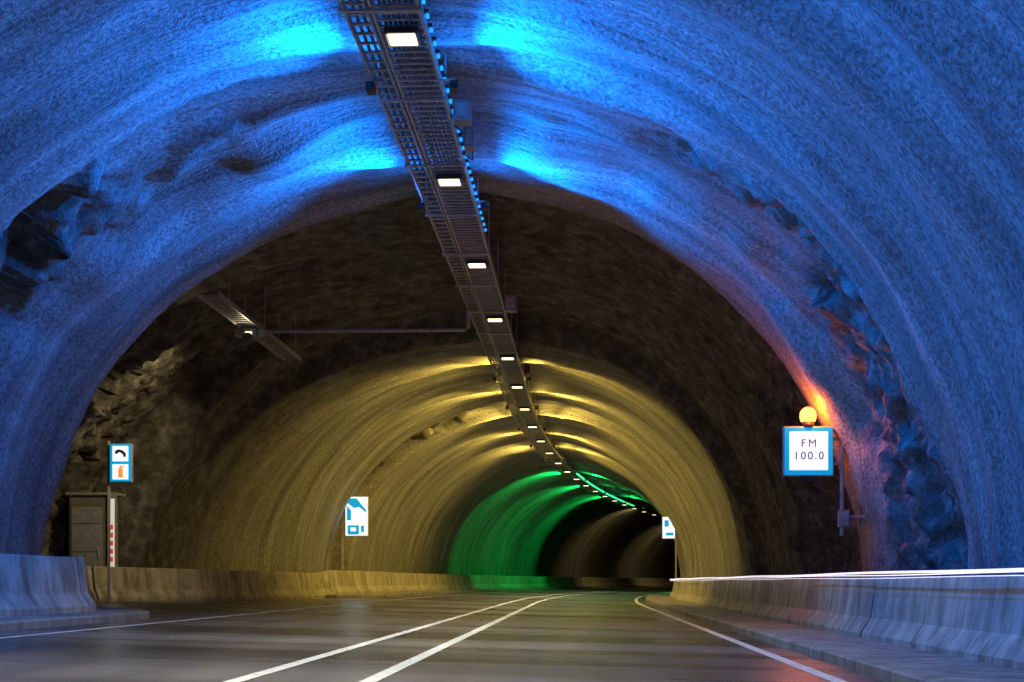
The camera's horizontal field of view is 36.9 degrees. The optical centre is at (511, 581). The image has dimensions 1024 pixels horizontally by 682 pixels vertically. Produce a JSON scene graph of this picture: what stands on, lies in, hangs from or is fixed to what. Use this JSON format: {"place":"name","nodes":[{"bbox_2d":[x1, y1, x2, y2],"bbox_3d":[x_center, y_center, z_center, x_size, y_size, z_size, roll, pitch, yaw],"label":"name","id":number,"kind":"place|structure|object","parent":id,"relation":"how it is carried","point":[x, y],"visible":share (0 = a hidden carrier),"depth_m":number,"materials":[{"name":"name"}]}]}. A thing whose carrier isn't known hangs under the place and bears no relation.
{"place":"outdoors","nodes":[
{"label":"outdoors","id":0,"kind":"place"},
{"bbox_2d":[0,607,149,631],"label":"walkway","id":1,"kind":"structure","parent":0,"point":[98,615],"depth_m":20.77,"materials":[{"name":"concrete"}]},
{"bbox_2d":[0,553,95,616],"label":"concrete barrier","id":2,"kind":"object","parent":1,"relation":"on","point":[35,585],"visible":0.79,"depth_m":21.63,"materials":[{"name":"grey concrete"}]},
{"bbox_2d":[0,587,885,681],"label":"road","id":3,"kind":"structure","parent":0,"point":[607,635],"depth_m":17.00,"materials":[{"name":"grey asphalt"}]},
{"bbox_2d":[65,492,125,566],"bbox_3d":[-10.418,-0.833,38.495,1.275,2.765,0.974,0,0,3],"label":"emergency booth","id":4,"kind":"object","parent":3,"relation":"on","point":[88,527],"visible":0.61,"depth_m":38.09,"materials":[{"name":"paint"}]},
{"bbox_2d":[107,441,132,600],"bbox_3d":[-9.325,-1.400,36.512,0.605,3.900,0.159,0,0,3],"label":"emergency phone sign","id":5,"kind":"object","parent":3,"relation":"on","point":[119,462],"visible":0.94,"depth_m":36.45,"materials":[{"name":"metal"}]},
{"bbox_2d":[85,566,674,600],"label":"concrete barrier","id":6,"kind":"object","parent":3,"relation":"on","point":[143,584],"visible":0.74,"depth_m":45.39,"materials":[{"name":"grey concrete"}]},
{"bbox_2d":[0,587,846,681],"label":"road marking","id":7,"kind":"object","parent":3,"relation":"on","point":[393,669],"visible":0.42,"depth_m":16.62,"materials":[{"name":"paint"}]},
{"bbox_2d":[326,585,672,597],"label":"walkway","id":8,"kind":"structure","parent":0,"point":[396,594],"depth_m":73.43,"materials":[{"name":"concrete"}]},
{"bbox_2d":[338,496,368,569],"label":"lay by sign","id":9,"kind":"object","parent":8,"relation":"on","point":[357,516],"visible":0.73,"depth_m":56.41,"materials":[{"name":"metal"}]},
{"bbox_2d":[646,592,1023,681],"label":"walkway","id":10,"kind":"structure","parent":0,"point":[886,662],"depth_m":15.73,"materials":[{"name":"concrete"}]},
{"bbox_2d":[662,517,676,578],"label":"information sign","id":11,"kind":"object","parent":10,"relation":"on","point":[668,530],"visible":0.74,"depth_m":72.55,"materials":[{"name":"metal"}]},
{"bbox_2d":[670,576,1023,670],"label":"concrete barrier","id":12,"kind":"object","parent":10,"relation":"on","point":[980,619],"visible":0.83,"depth_m":17.96,"materials":[{"name":"grey concrete"}]},
{"label":"ground","id":13,"kind":"structure","parent":0,"visible":0},
{"bbox_2d":[0,0,1023,579],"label":"tunnel lining","id":14,"kind":"object","parent":13,"relation":"on","point":[730,240],"visible":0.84,"depth_m":23.63,"materials":[{"name":"concrete"}]},
{"bbox_2d":[197,265,300,360],"bbox_3d":[-5.714,-6.150,34.291,0.460,1.200,8.800,0,0,3],"label":"hanging cable tray","id":15,"kind":"object","parent":14,"relation":"attached to","point":[233,313],"visible":0.79,"depth_m":33.00,"materials":[{"name":"metal"}]},
{"bbox_2d":[235,328,264,340],"bbox_3d":[-5.747,-5.376,33.569,0.620,0.308,0.586,0,0,3],"label":"flood lamp","id":16,"kind":"object","parent":15,"relation":"attached to","point":[246,334],"visible":1,"depth_m":33.53,"materials":[{"name":"grey paint"}]},
{"bbox_2d":[265,310,469,332],"bbox_3d":[-3.214,-5.763,34.079,4.575,0.475,0.090,0,0,3],"label":"conduit pipe","id":17,"kind":"object","parent":14,"relation":"attached to","point":[379,330],"visible":0.93,"depth_m":34.04,"materials":[{"name":"metal"}]},
{"bbox_2d":[338,0,661,517],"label":"cable tray","id":18,"kind":"object","parent":14,"relation":"attached to","point":[516,399],"visible":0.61,"depth_m":22.96,"materials":[{"name":"metal"}]},
{"bbox_2d":[365,80,383,94],"bbox_3d":[-1.645,-5.963,18.493,0.210,0.145,0.220,0,0,3],"label":"wall washer lamp","id":19,"kind":"object","parent":18,"relation":"attached to","point":[370,87],"visible":1,"depth_m":18.42,"materials":[{"name":"metal"}]},
{"bbox_2d":[383,27,421,46],"bbox_3d":[-1.196,-5.955,16.811,0.380,0.080,0.420,0,0,3],"label":"ceiling lamp","id":20,"kind":"object","parent":18,"relation":"attached to","point":[402,36],"visible":1,"depth_m":16.69,"materials":[{"name":"paint"}]},
{"bbox_2d":[418,201,431,211],"bbox_3d":[-1.380,-5.963,24.387,0.210,0.145,0.220,0,0,3],"label":"wall washer lamp","id":21,"kind":"object","parent":18,"relation":"attached to","point":[421,206],"visible":1,"depth_m":24.35,"materials":[{"name":"metal"}]},
{"bbox_2d":[436,174,463,186],"bbox_3d":[-0.925,-5.955,22.825,0.380,0.080,0.420,0,0,3],"label":"ceiling lamp","id":22,"kind":"object","parent":18,"relation":"attached to","point":[450,180],"visible":1,"depth_m":22.68,"materials":[{"name":"paint"}]},
{"bbox_2d":[441,79,458,93],"bbox_3d":[-0.746,-5.963,18.452,0.210,0.145,0.220,0,0,3],"label":"wall washer lamp","id":23,"kind":"object","parent":18,"relation":"attached to","point":[454,86],"visible":1,"depth_m":18.38,"materials":[{"name":"metal"}]},
{"bbox_2d":[421,0,486,230],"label":"led light strip","id":24,"kind":"object","parent":18,"relation":"attached to","point":[430,26],"visible":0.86,"depth_m":19.51,"materials":[{"name":"glowing blue light emitter"},{"name":"plastic"}]},
{"bbox_2d":[452,100,471,134],"bbox_3d":[-0.659,-6.015,19.949,0.250,0.450,0.318,0,0,3],"label":"junction box","id":25,"kind":"object","parent":18,"relation":"attached to","point":[462,113],"visible":0.94,"depth_m":19.80,"materials":[{"name":"grey paint"}]},
{"bbox_2d":[459,132,474,160],"bbox_3d":[-0.620,-6.014,21.248,0.210,0.392,0.318,0,0,3],"label":"junction box","id":26,"kind":"object","parent":18,"relation":"attached to","point":[469,141],"visible":0.95,"depth_m":21.10,"materials":[{"name":"grey paint"}]},
{"bbox_2d":[466,260,487,268],"bbox_3d":[-0.654,-5.955,28.839,0.380,0.080,0.420,0,0,3],"label":"ceiling lamp","id":27,"kind":"object","parent":18,"relation":"attached to","point":[477,263],"visible":1,"depth_m":28.66,"materials":[{"name":"paint"}]},
{"bbox_2d":[475,200,488,211],"bbox_3d":[-0.481,-5.963,24.346,0.210,0.145,0.220,0,0,3],"label":"wall washer lamp","id":28,"kind":"object","parent":18,"relation":"attached to","point":[485,206],"visible":1,"depth_m":24.31,"materials":[{"name":"metal"}]},
{"bbox_2d":[486,316,503,321],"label":"ceiling lamp","id":29,"kind":"object","parent":18,"relation":"attached to","point":[495,318],"visible":1,"depth_m":34.66,"materials":[{"name":"paint"}]},
{"bbox_2d":[500,355,514,359],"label":"ceiling lamp","id":30,"kind":"object","parent":18,"relation":"attached to","point":[507,357],"visible":1,"depth_m":40.67,"materials":[{"name":"paint"}]},
{"bbox_2d":[504,295,516,318],"bbox_3d":[-0.033,-6.015,33.634,0.270,0.531,0.318,0,0,3],"label":"junction box","id":31,"kind":"object","parent":18,"relation":"attached to","point":[510,303],"visible":1,"depth_m":33.48,"materials":[{"name":"grey paint"}]},
{"bbox_2d":[511,384,523,387],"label":"ceiling lamp","id":32,"kind":"object","parent":18,"relation":"attached to","point":[517,386],"visible":1,"depth_m":46.69,"materials":[{"name":"paint"}]},
{"bbox_2d":[519,407,529,409],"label":"ceiling lamp","id":33,"kind":"object","parent":18,"relation":"attached to","point":[524,408],"visible":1,"depth_m":52.70,"materials":[{"name":"paint"}]},
{"bbox_2d":[522,363,530,379],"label":"junction box","id":34,"kind":"object","parent":18,"relation":"attached to","point":[527,369],"visible":1,"depth_m":43.87,"materials":[{"name":"grey paint"}]},
{"bbox_2d":[527,425,537,427],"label":"ceiling lamp","id":35,"kind":"object","parent":18,"relation":"attached to","point":[532,426],"visible":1,"depth_m":58.76,"materials":[{"name":"paint"}]},
{"bbox_2d":[539,416,544,427],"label":"junction box","id":36,"kind":"object","parent":18,"relation":"attached to","point":[541,420],"visible":1,"depth_m":57.88,"materials":[{"name":"grey paint"}]},
{"bbox_2d":[576,473,633,505],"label":"led light strip","id":37,"kind":"object","parent":18,"relation":"attached to","point":[601,490],"visible":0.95,"depth_m":99.72,"materials":[{"name":"green plastic"}]},
{"bbox_2d":[782,426,865,534],"bbox_3d":[5.167,-1.675,24.850,1.550,1.850,0.195,0,0,3],"label":"radio information sign","id":38,"kind":"object","parent":14,"relation":"attached to","point":[807,451],"visible":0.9,"depth_m":24.80,"materials":[{"name":"metal"}]},
{"bbox_2d":[800,407,815,426],"bbox_3d":[4.793,-2.663,24.870,0.266,0.335,0.270,0,0,3],"label":"warning beacon","id":39,"kind":"object","parent":38,"relation":"attached to","point":[807,416],"visible":1,"depth_m":24.77,"materials":[{"name":"paint"}]},
{"bbox_2d":[670,568,1023,580],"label":"vehicle light trail","id":40,"kind":"object","parent":14,"relation":"in","point":[972,571],"visible":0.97,"depth_m":17.87,"materials":[{"name":"white"}]}
]}

